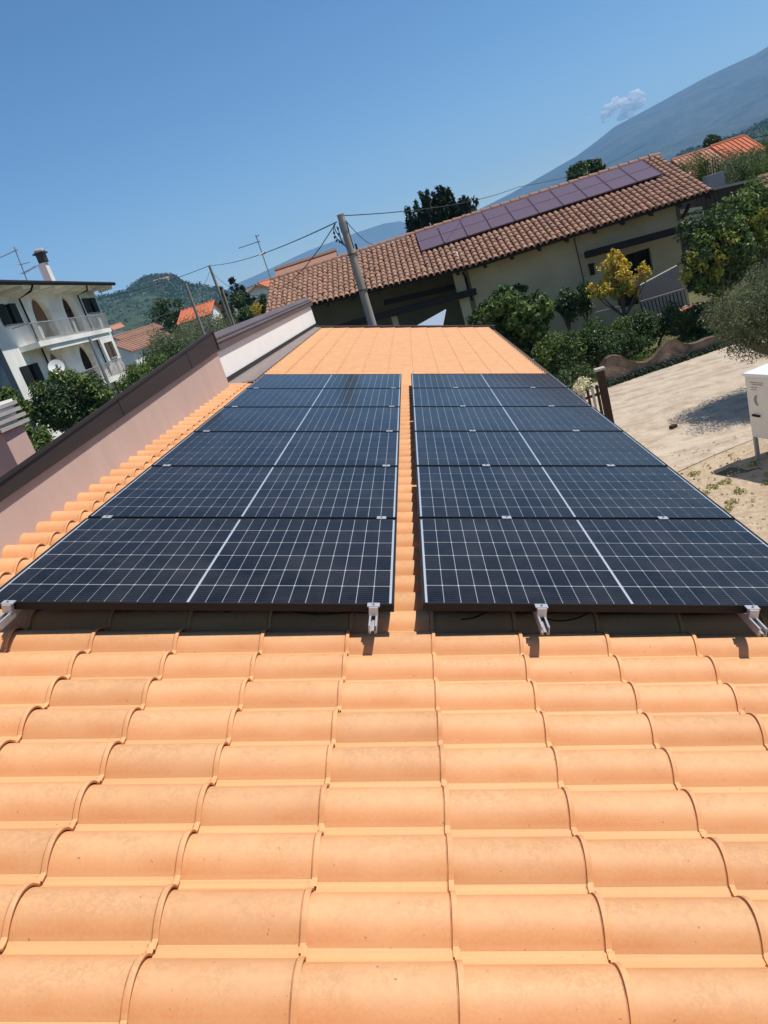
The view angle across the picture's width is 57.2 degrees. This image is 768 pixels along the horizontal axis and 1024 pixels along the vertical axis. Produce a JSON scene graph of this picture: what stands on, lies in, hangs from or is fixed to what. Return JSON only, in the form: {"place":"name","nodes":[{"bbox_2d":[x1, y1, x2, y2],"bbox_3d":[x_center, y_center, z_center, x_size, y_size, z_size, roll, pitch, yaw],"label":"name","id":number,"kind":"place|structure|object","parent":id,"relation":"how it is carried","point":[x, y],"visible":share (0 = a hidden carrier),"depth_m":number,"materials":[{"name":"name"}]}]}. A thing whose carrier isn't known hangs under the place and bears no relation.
{"place":"outdoors","nodes":[
{"label":"outdoors","id":0,"kind":"place"},
{"bbox_2d":[112,323,163,341],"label":"tiled cottage","id":1,"kind":"structure","parent":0,"point":[129,334],"depth_m":92.58,"materials":[{"name":"tile"}]},
{"bbox_2d":[98,282,216,335],"bbox_3d":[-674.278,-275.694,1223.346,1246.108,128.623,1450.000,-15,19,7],"label":"hill","id":2,"kind":"structure","parent":0,"point":[132,314],"depth_m":1079.91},
{"bbox_2d":[95,272,235,331],"bbox_3d":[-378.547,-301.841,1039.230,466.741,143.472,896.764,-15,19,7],"label":"hill woodland","id":3,"kind":"object","parent":2,"relation":"on","point":[174,288],"visible":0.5,"depth_m":1289.90,"materials":[{"name":"green plant"}]},
{"bbox_2d":[177,300,222,332],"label":"house","id":4,"kind":"structure","parent":0,"point":[211,305],"depth_m":100.43,"materials":[{"name":"orange tile"}]},
{"bbox_2d":[274,248,338,279],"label":"back roof","id":5,"kind":"structure","parent":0,"point":[319,257],"depth_m":33.81,"materials":[{"name":"tile"}]},
{"bbox_2d":[227,221,406,291],"bbox_3d":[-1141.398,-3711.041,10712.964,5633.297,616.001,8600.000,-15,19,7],"label":"mountain","id":6,"kind":"structure","parent":0,"point":[379,233],"depth_m":10599.80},
{"bbox_2d":[0,0,767,296],"label":"sky","id":7,"kind":"structure","parent":0,"point":[138,138],"materials":[{"name":"blue"}]},
{"bbox_2d":[588,89,645,123],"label":"cloud","id":8,"kind":"structure","parent":0,"point":[629,106],"depth_m":7818.45,"materials":[{"name":"white"}]},
{"bbox_2d":[479,47,767,209],"bbox_3d":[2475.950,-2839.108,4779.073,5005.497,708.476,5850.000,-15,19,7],"label":"mountain","id":9,"kind":"structure","parent":0,"point":[729,100],"depth_m":4535.32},
{"bbox_2d":[556,271,764,475],"bbox_3d":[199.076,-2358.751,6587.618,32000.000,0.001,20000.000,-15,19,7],"label":"ground","id":10,"kind":"structure","parent":0,"point":[694,298],"depth_m":23.01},
{"bbox_2d":[0,386,33,423],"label":"garden shrub","id":11,"kind":"object","parent":10,"relation":"on","point":[10,393],"visible":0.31,"depth_m":22.36,"materials":[{"name":"green plant"}]},
{"bbox_2d":[19,423,56,451],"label":"garden shrub","id":12,"kind":"object","parent":10,"relation":"on","point":[41,437],"visible":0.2,"depth_m":21.01,"materials":[{"name":"green plant"}]},
{"bbox_2d":[0,280,127,438],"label":"white villa","id":13,"kind":"object","parent":10,"relation":"on","point":[40,328],"visible":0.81,"depth_m":42.47,"materials":[{"name":"paint"}]},
{"bbox_2d":[0,303,23,326],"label":"window","id":14,"kind":"structure","parent":13,"relation":"in","point":[10,315],"depth_m":38.00,"materials":[{"name":"glass"}]},
{"bbox_2d":[19,363,45,387],"bbox_3d":[-19.121,-7.384,38.161,0.370,1.153,2.406,-17,18,1],"label":"window","id":15,"kind":"structure","parent":13,"relation":"in","point":[31,373],"depth_m":38.42,"materials":[{"name":"glass"}]},
{"bbox_2d":[32,248,56,291],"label":"chimney","id":16,"kind":"object","parent":13,"relation":"on","point":[43,265],"visible":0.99,"depth_m":43.92,"materials":[{"name":"white paint"}]},
{"bbox_2d":[82,298,100,313],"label":"window","id":17,"kind":"structure","parent":13,"relation":"in","point":[92,307],"depth_m":51.36,"materials":[{"name":"glass"}]},
{"bbox_2d":[24,366,119,433],"bbox_3d":[-12.118,-3.506,28.845,3.931,5.146,3.769,-15,19,7],"label":"laurel tree","id":18,"kind":"object","parent":10,"relation":"on","point":[63,409],"visible":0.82,"depth_m":27.39,"materials":[{"name":"green plant"}]},
{"bbox_2d":[116,369,146,392],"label":"garden shrub","id":19,"kind":"object","parent":10,"relation":"on","point":[129,381],"visible":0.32,"depth_m":35.81,"materials":[{"name":"green plant"}]},
{"bbox_2d":[120,354,167,377],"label":"garden shrub","id":20,"kind":"object","parent":10,"relation":"on","point":[143,368],"visible":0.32,"depth_m":39.85,"materials":[{"name":"green plant"}]},
{"bbox_2d":[115,329,173,367],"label":"tiled cottage","id":21,"kind":"structure","parent":10,"relation":"on","point":[130,349],"depth_m":83.47,"materials":[{"name":"tile"}]},
{"bbox_2d":[136,336,189,368],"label":"garden shrub","id":22,"kind":"object","parent":10,"relation":"on","point":[176,349],"visible":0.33,"depth_m":43.58,"materials":[{"name":"green plant"}]},
{"bbox_2d":[148,297,183,332],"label":"tree","id":23,"kind":"object","parent":10,"relation":"on","point":[170,319],"visible":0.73,"depth_m":105.66,"materials":[{"name":"green plant"}]},
{"bbox_2d":[146,315,206,351],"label":"olive tree","id":24,"kind":"object","parent":10,"relation":"on","point":[162,337],"visible":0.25,"depth_m":54.35,"materials":[{"name":"green plant"}]},
{"bbox_2d":[159,327,199,359],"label":"olive tree","id":25,"kind":"object","parent":10,"relation":"on","point":[179,335],"visible":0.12,"depth_m":46.34,"materials":[{"name":"green plant"}]},
{"bbox_2d":[181,315,236,343],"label":"olive tree","id":26,"kind":"object","parent":10,"relation":"on","point":[197,336],"visible":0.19,"depth_m":48.72,"materials":[{"name":"green plant"}]},
{"bbox_2d":[195,305,241,333],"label":"olive tree","id":27,"kind":"object","parent":10,"relation":"on","point":[215,321],"visible":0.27,"depth_m":56.03,"materials":[{"name":"green plant"}]},
{"bbox_2d":[227,276,252,315],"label":"conifer","id":28,"kind":"object","parent":10,"relation":"on","point":[231,280],"visible":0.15,"depth_m":59.59,"materials":[{"name":"green plant"}]},
{"bbox_2d":[230,292,266,321],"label":"autumn tree","id":29,"kind":"object","parent":10,"relation":"on","point":[259,308],"visible":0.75,"depth_m":55.91,"materials":[{"name":"plant"}]},
{"bbox_2d":[333,213,376,325],"bbox_3d":[-0.281,-4.763,19.513,0.459,6.674,0.370,-15,19,7],"label":"utility pole","id":30,"kind":"object","parent":10,"relation":"on","point":[359,280],"visible":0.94,"depth_m":18.84,"materials":[{"name":"concrete"}]},
{"bbox_2d":[0,325,767,1023],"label":"tiled roof house","id":31,"kind":"structure","parent":10,"relation":"on","point":[412,811],"depth_m":2.10,"materials":[{"name":"tile"}]},
{"bbox_2d":[0,388,257,630],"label":"mounting rail","id":32,"kind":"object","parent":31,"relation":"attached to","point":[9,614],"visible":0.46,"depth_m":2.99,"materials":[{"name":"metal"}]},
{"bbox_2d":[0,298,320,557],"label":"parapet wall","id":33,"kind":"structure","parent":31,"relation":"on","point":[44,483],"depth_m":6.25,"materials":[{"name":"paint"}]},
{"bbox_2d":[367,387,395,633],"bbox_3d":[0.060,-0.628,5.974,0.064,0.145,6.600,-15,19,7],"label":"mounting rail","id":34,"kind":"object","parent":31,"relation":"on","point":[373,613],"visible":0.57,"depth_m":2.94,"materials":[{"name":"metal"}]},
{"bbox_2d":[0,518,396,611],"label":"solar panel","id":35,"kind":"object","parent":34,"relation":"on","point":[252,564],"visible":1,"depth_m":3.34,"materials":[{"name":"black glass"}]},
{"bbox_2d":[88,466,397,518],"bbox_3d":[-0.793,-0.130,4.477,1.760,0.036,1.038,0,20,2],"label":"solar panel","id":36,"kind":"object","parent":34,"relation":"on","point":[320,492],"visible":1,"depth_m":4.39,"materials":[{"name":"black glass"}]},
{"bbox_2d":[151,432,399,469],"bbox_3d":[-0.763,-0.488,5.475,1.760,0.036,1.038,0,20,2],"label":"solar panel","id":37,"kind":"object","parent":34,"relation":"attached to","point":[286,449],"visible":0.99,"depth_m":5.40,"materials":[{"name":"blue glass"}]},
{"bbox_2d":[193,407,399,431],"bbox_3d":[-0.733,-0.846,6.472,1.760,0.036,1.038,0,20,2],"label":"solar panel","id":38,"kind":"object","parent":34,"relation":"attached to","point":[303,419],"visible":0.99,"depth_m":6.40,"materials":[{"name":"blue glass"}]},
{"bbox_2d":[224,388,400,406],"bbox_3d":[-0.703,-1.204,7.469,1.760,0.036,1.038,0,20,2],"label":"solar panel","id":39,"kind":"object","parent":34,"relation":"attached to","point":[344,397],"visible":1,"depth_m":7.42,"materials":[{"name":"blue glass"}]},
{"bbox_2d":[246,374,400,388],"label":"solar panel","id":40,"kind":"object","parent":34,"relation":"on","point":[281,381],"visible":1,"depth_m":8.43,"materials":[{"name":"blue glass"}]},
{"bbox_2d":[453,387,549,634],"bbox_3d":[0.759,-0.626,5.954,0.064,0.145,6.600,-15,19,7],"label":"mounting rail","id":41,"kind":"object","parent":31,"relation":"on","point":[540,614],"visible":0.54,"depth_m":2.92,"materials":[{"name":"metal"}]},
{"bbox_2d":[413,406,623,430],"bbox_3d":[1.148,-0.844,6.429,1.760,0.036,1.038,0,20,2],"label":"solar panel","id":42,"kind":"object","parent":41,"relation":"attached to","point":[539,418],"visible":0.99,"depth_m":6.37,"materials":[{"name":"dark silicon cells under glass"},{"name":"aluminium"}]},
{"bbox_2d":[416,466,734,518],"bbox_3d":[1.088,-0.128,4.434,1.760,0.036,1.038,0,20,2],"label":"solar panel","id":43,"kind":"object","parent":41,"relation":"attached to","point":[577,492],"visible":0.99,"depth_m":4.34,"materials":[{"name":"dark silicon cells under glass"},{"name":"aluminium"}]},
{"bbox_2d":[530,387,767,636],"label":"mounting rail","id":44,"kind":"object","parent":31,"relation":"on","point":[753,623],"visible":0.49,"depth_m":2.90,"materials":[{"name":"metal"}]},
{"bbox_2d":[411,373,568,387],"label":"solar panel","id":45,"kind":"object","parent":44,"relation":"on","point":[522,380],"visible":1,"depth_m":8.37,"materials":[{"name":"blue glass"}]},
{"bbox_2d":[412,388,591,406],"bbox_3d":[1.178,-1.202,7.426,1.760,0.036,1.038,0,20,2],"label":"solar panel","id":46,"kind":"object","parent":44,"relation":"attached to","point":[456,397],"visible":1,"depth_m":7.37,"materials":[{"name":"blue glass"}]},
{"bbox_2d":[414,431,667,465],"bbox_3d":[1.118,-0.486,5.431,1.760,0.036,1.038,0,20,2],"label":"solar panel","id":47,"kind":"object","parent":44,"relation":"attached to","point":[526,448],"visible":0.99,"depth_m":5.36,"materials":[{"name":"dark silicon cells under glass"},{"name":"aluminium"}]},
{"bbox_2d":[418,518,767,612],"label":"solar panel","id":48,"kind":"object","parent":44,"relation":"on","point":[628,565],"visible":1,"depth_m":3.33,"materials":[{"name":"glass"},{"name":"silicon cells"},{"name":"aluminium"}]},
{"bbox_2d":[419,309,445,324],"bbox_3d":[1.558,-6.281,23.438,0.661,0.624,1.572,-29,21,-30],"label":"shade sail","id":49,"kind":"object","parent":10,"relation":"on","point":[437,319],"visible":0.55,"depth_m":23.18,"materials":[{"name":"white fabric"}]},
{"bbox_2d":[404,185,478,236],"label":"cedar tree","id":50,"kind":"object","parent":10,"relation":"on","point":[444,196],"visible":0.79,"depth_m":41.76,"materials":[{"name":"green plant"}]},
{"bbox_2d":[265,152,713,358],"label":"cream house","id":51,"kind":"structure","parent":10,"relation":"on","point":[551,254],"depth_m":26.05,"materials":[{"name":"tile"}]},
{"bbox_2d":[416,226,443,251],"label":"purple solar panel","id":52,"kind":"object","parent":51,"relation":"on","point":[429,238],"visible":1,"depth_m":27.67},
{"bbox_2d":[437,219,466,243],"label":"purple solar panel","id":53,"kind":"object","parent":51,"relation":"on","point":[452,231],"visible":1,"depth_m":27.56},
{"bbox_2d":[460,212,490,236],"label":"purple solar panel","id":54,"kind":"object","parent":51,"relation":"on","point":[474,224],"visible":1,"depth_m":27.45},
{"bbox_2d":[482,205,514,228],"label":"purple solar panel","id":55,"kind":"object","parent":51,"relation":"on","point":[498,216],"visible":1,"depth_m":27.33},
{"bbox_2d":[504,197,538,220],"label":"purple solar panel","id":56,"kind":"object","parent":51,"relation":"on","point":[521,209],"visible":1,"depth_m":27.23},
{"bbox_2d":[527,190,562,213],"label":"purple solar panel","id":57,"kind":"object","parent":51,"relation":"on","point":[545,201],"visible":1,"depth_m":27.10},
{"bbox_2d":[550,183,587,205],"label":"purple solar panel","id":58,"kind":"object","parent":51,"relation":"on","point":[568,194],"visible":1,"depth_m":26.99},
{"bbox_2d":[573,175,612,197],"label":"purple solar panel","id":59,"kind":"object","parent":51,"relation":"on","point":[592,186],"visible":1,"depth_m":26.89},
{"bbox_2d":[596,167,636,190],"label":"purple solar panel","id":60,"kind":"object","parent":51,"relation":"on","point":[615,178],"visible":1,"depth_m":26.77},
{"bbox_2d":[623,248,651,275],"bbox_3d":[9.292,-9.193,25.967,1.060,0.800,0.085,-15,19,7],"label":"window","id":61,"kind":"structure","parent":51,"relation":"in","point":[635,258],"depth_m":25.92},
{"bbox_2d":[619,160,662,182],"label":"purple solar panel","id":62,"kind":"object","parent":51,"relation":"on","point":[640,171],"visible":1,"depth_m":26.65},
{"bbox_2d":[465,284,556,357],"bbox_3d":[4.121,-5.282,21.676,2.772,3.536,1.726,-15,19,7],"label":"fig tree","id":63,"kind":"object","parent":10,"relation":"on","point":[520,324],"visible":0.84,"depth_m":20.98,"materials":[{"name":"green plant"}]},
{"bbox_2d":[530,330,587,379],"bbox_3d":[5.288,-4.610,21.326,1.733,1.862,1.497,-15,19,7],"label":"garden shrub","id":64,"kind":"object","parent":10,"relation":"on","point":[542,349],"visible":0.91,"depth_m":20.88,"materials":[{"name":"green plant"}]},
{"bbox_2d":[537,341,585,376],"bbox_3d":[5.359,-4.372,21.354,1.868,1.376,1.363,-15,19,7],"label":"garden shrub","id":65,"kind":"object","parent":10,"relation":"on","point":[571,362],"visible":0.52,"depth_m":21.05,"materials":[{"name":"green plant"}]},
{"bbox_2d":[553,287,579,334],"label":"shrub","id":66,"kind":"object","parent":10,"relation":"on","point":[566,311],"visible":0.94,"depth_m":24.97,"materials":[{"name":"green plant"}]},
{"bbox_2d":[555,363,595,393],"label":"garden shrub","id":67,"kind":"object","parent":10,"relation":"on","point":[569,382],"visible":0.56,"depth_m":18.33,"materials":[{"name":"green plant"}]},
{"bbox_2d":[550,329,600,371],"bbox_3d":[5.771,-4.731,21.489,1.807,1.709,1.264,-28,21,-28],"label":"garden shrub","id":68,"kind":"object","parent":10,"relation":"on","point":[583,334],"visible":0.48,"depth_m":21.20,"materials":[{"name":"green plant"}]},
{"bbox_2d":[567,281,594,324],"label":"shrub","id":69,"kind":"object","parent":10,"relation":"on","point":[580,299],"visible":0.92,"depth_m":24.85,"materials":[{"name":"green plant"}]},
{"bbox_2d":[572,376,591,397],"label":"flower bush","id":70,"kind":"object","parent":10,"relation":"on","point":[579,388],"visible":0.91,"depth_m":16.73,"materials":[{"name":"beige plant"}]},
{"bbox_2d":[565,157,605,181],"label":"tree","id":71,"kind":"object","parent":10,"relation":"on","point":[582,166],"visible":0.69,"depth_m":46.24,"materials":[{"name":"green plant"}]},
{"bbox_2d":[576,315,619,366],"bbox_3d":[6.627,-5.321,22.317,1.822,1.748,1.446,-15,19,7],"label":"garden shrub","id":72,"kind":"object","parent":10,"relation":"on","point":[591,323],"visible":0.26,"depth_m":21.86,"materials":[{"name":"green plant"}]},
{"bbox_2d":[583,326,628,366],"bbox_3d":[6.763,-4.934,21.405,1.403,1.565,0.993,-12,19,15],"label":"garden shrub","id":73,"kind":"object","parent":10,"relation":"on","point":[595,356],"visible":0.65,"depth_m":21.19,"materials":[{"name":"green plant"}]},
{"bbox_2d":[582,315,637,338],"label":"garden shrub","id":74,"kind":"object","parent":10,"relation":"on","point":[616,325],"visible":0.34,"depth_m":22.12,"materials":[{"name":"green plant"}]},
{"bbox_2d":[585,247,651,319],"bbox_3d":[7.884,-6.986,23.255,2.244,3.440,0.994,-15,19,7],"label":"yellow tree","id":75,"kind":"object","parent":10,"relation":"on","point":[619,289],"visible":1,"depth_m":23.00,"materials":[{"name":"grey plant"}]},
{"bbox_2d":[598,327,653,357],"bbox_3d":[7.273,-4.910,21.340,1.673,1.255,1.336,-15,19,7],"label":"garden shrub","id":76,"kind":"object","parent":10,"relation":"on","point":[645,343],"visible":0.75,"depth_m":20.99,"materials":[{"name":"green plant"}]},
{"bbox_2d":[615,323,658,355],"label":"garden shrub","id":77,"kind":"object","parent":10,"relation":"on","point":[631,347],"visible":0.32,"depth_m":21.77,"materials":[{"name":"green plant"}]},
{"bbox_2d":[618,307,661,353],"bbox_3d":[8.093,-5.616,22.049,1.511,1.632,1.314,-28,21,-28],"label":"garden shrub","id":78,"kind":"object","parent":10,"relation":"on","point":[638,317],"visible":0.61,"depth_m":21.68,"materials":[{"name":"green plant"}]},
{"bbox_2d":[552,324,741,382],"bbox_3d":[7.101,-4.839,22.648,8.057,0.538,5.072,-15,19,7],"label":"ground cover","id":79,"kind":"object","parent":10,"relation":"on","point":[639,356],"visible":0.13,"depth_m":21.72,"materials":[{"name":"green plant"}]},
{"bbox_2d":[638,265,683,314],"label":"stair wall","id":80,"kind":"structure","parent":10,"relation":"on","point":[665,282],"depth_m":24.56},
{"bbox_2d":[599,335,725,380],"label":"garden wall","id":81,"kind":"structure","parent":10,"relation":"on","point":[615,365],"depth_m":20.04,"materials":[{"name":"stone"}]},
{"bbox_2d":[640,300,686,346],"bbox_3d":[8.620,-5.746,22.072,1.768,1.512,1.291,-15,19,7],"label":"garden shrub","id":82,"kind":"object","parent":10,"relation":"on","point":[667,320],"visible":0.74,"depth_m":21.66,"materials":[{"name":"green plant"}]},
{"bbox_2d":[606,338,736,386],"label":"wall foot weeds","id":83,"kind":"object","parent":10,"relation":"on","point":[653,368],"depth_m":19.95,"materials":[{"name":"green plant"}]},
{"bbox_2d":[662,309,705,342],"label":"garden shrub","id":84,"kind":"object","parent":10,"relation":"on","point":[681,324],"visible":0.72,"depth_m":21.75,"materials":[{"name":"green plant"}]},
{"bbox_2d":[678,150,718,181],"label":"olive tree","id":85,"kind":"object","parent":10,"relation":"on","point":[701,171],"visible":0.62,"depth_m":44.03,"materials":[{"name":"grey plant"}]},
{"bbox_2d":[684,297,721,339],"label":"garden shrub","id":86,"kind":"object","parent":10,"relation":"on","point":[700,310],"visible":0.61,"depth_m":21.64,"materials":[{"name":"green plant"}]},
{"bbox_2d":[638,414,767,542],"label":"dirt yard","id":87,"kind":"structure","parent":10,"relation":"on","point":[758,511],"depth_m":11.67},
{"bbox_2d":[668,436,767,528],"bbox_3d":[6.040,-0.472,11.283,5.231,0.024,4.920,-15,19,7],"label":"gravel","id":88,"kind":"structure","parent":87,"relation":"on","point":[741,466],"depth_m":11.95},
{"bbox_2d":[688,452,767,511],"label":"dry grass","id":89,"kind":"structure","parent":87,"relation":"on","point":[754,463],"depth_m":11.58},
{"bbox_2d":[742,363,767,460],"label":"metal cabinet","id":90,"kind":"object","parent":87,"relation":"on","point":[756,380],"visible":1,"depth_m":11.72,"materials":[{"name":"white metal"}]},
{"bbox_2d":[702,158,725,187],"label":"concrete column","id":91,"kind":"structure","parent":10,"relation":"on","point":[716,179],"depth_m":31.23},
{"bbox_2d":[673,202,761,330],"bbox_3d":[10.052,-7.279,21.340,2.746,3.925,2.259,-15,19,7],"label":"citrus tree","id":92,"kind":"object","parent":10,"relation":"on","point":[712,267],"visible":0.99,"depth_m":20.53,"materials":[{"name":"green plant"}]},
{"bbox_2d":[706,151,758,187],"bbox_3d":[18.849,-16.558,37.919,3.786,5.184,2.313,-25,20,-21],"label":"olive tree","id":93,"kind":"object","parent":10,"relation":"on","point":[730,174],"visible":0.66,"depth_m":36.76,"materials":[{"name":"green plant"}]},
{"bbox_2d":[712,146,767,171],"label":"olive tree","id":94,"kind":"object","parent":10,"relation":"on","point":[731,154],"visible":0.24,"depth_m":40.82,"materials":[{"name":"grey plant"}]},
{"bbox_2d":[716,174,767,279],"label":"citrus tree","id":95,"kind":"object","parent":10,"relation":"on","point":[752,207],"visible":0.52,"depth_m":21.34,"materials":[{"name":"green plant"}]},
{"bbox_2d":[728,153,767,182],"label":"olive tree","id":96,"kind":"object","parent":10,"relation":"on","point":[761,170],"visible":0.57,"depth_m":36.80,"materials":[{"name":"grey plant"}]},
{"bbox_3d":[-3.298,1.653,8.504,3.300,3.361,6.100,-15,19,7],"label":"neighbour roof","id":97,"kind":"object","parent":10,"relation":"on","visible":0},
{"bbox_2d":[0,398,35,476],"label":"stepped chimney","id":98,"kind":"object","parent":97,"relation":"on","point":[16,447],"visible":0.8,"depth_m":7.62,"materials":[{"name":"paint"}]},
{"bbox_2d":[575,341,767,471],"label":"driveway","id":99,"kind":"structure","parent":0,"point":[701,401],"depth_m":16.19,"materials":[{"name":"concrete"}]},
{"bbox_2d":[579,385,604,415],"bbox_3d":[4.536,-2.270,16.141,1.087,1.020,0.048,-20,19,-7],"label":"slat fence","id":100,"kind":"object","parent":99,"relation":"on","point":[593,395],"visible":0.24,"depth_m":16.09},
{"bbox_2d":[594,366,613,422],"bbox_3d":[5.097,-2.637,16.225,0.220,1.408,0.200,-15,19,7],"label":"gate post","id":101,"kind":"object","parent":99,"relation":"on","point":[603,390],"visible":0.82,"depth_m":16.12,"materials":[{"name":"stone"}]},
{"bbox_2d":[695,259,767,363],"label":"olive tree","id":102,"kind":"object","parent":99,"relation":"on","point":[746,308],"visible":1,"depth_m":14.20,"materials":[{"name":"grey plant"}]},
{"bbox_2d":[680,302,710,313],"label":"paving slab","id":103,"kind":"structure","parent":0,"point":[691,307],"depth_m":23.61,"materials":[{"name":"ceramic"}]},
{"bbox_2d":[640,289,687,317],"bbox_3d":[9.535,-7.009,23.982,1.529,0.783,0.200,-15,19,7],"label":"railing","id":104,"kind":"object","parent":103,"relation":"on","point":[676,291],"visible":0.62,"depth_m":23.90,"materials":[{"name":"metal"}]},
{"bbox_2d":[670,146,726,181],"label":"orange roof house","id":105,"kind":"structure","parent":0,"point":[675,160],"depth_m":61.60,"materials":[{"name":"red tile"}]},
{"bbox_2d":[669,126,767,161],"bbox_3d":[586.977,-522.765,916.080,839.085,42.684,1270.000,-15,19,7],"label":"hill","id":106,"kind":"structure","parent":0,"point":[757,138],"depth_m":975.83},
{"bbox_2d":[675,117,767,156],"bbox_3d":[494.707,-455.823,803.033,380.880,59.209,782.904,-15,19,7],"label":"hill woodland","id":107,"kind":"object","parent":106,"relation":"on","point":[756,126],"visible":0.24,"depth_m":1094.89,"materials":[{"name":"green plant"}]},
{"bbox_2d":[675,177,767,282],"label":"boarded shed","id":108,"kind":"structure","parent":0,"point":[719,193],"depth_m":29.89,"materials":[{"name":"wood"}]},
{"bbox_2d":[710,134,765,161],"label":"orange roof house","id":109,"kind":"structure","parent":0,"point":[743,140],"depth_m":60.79,"materials":[{"name":"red tile"}]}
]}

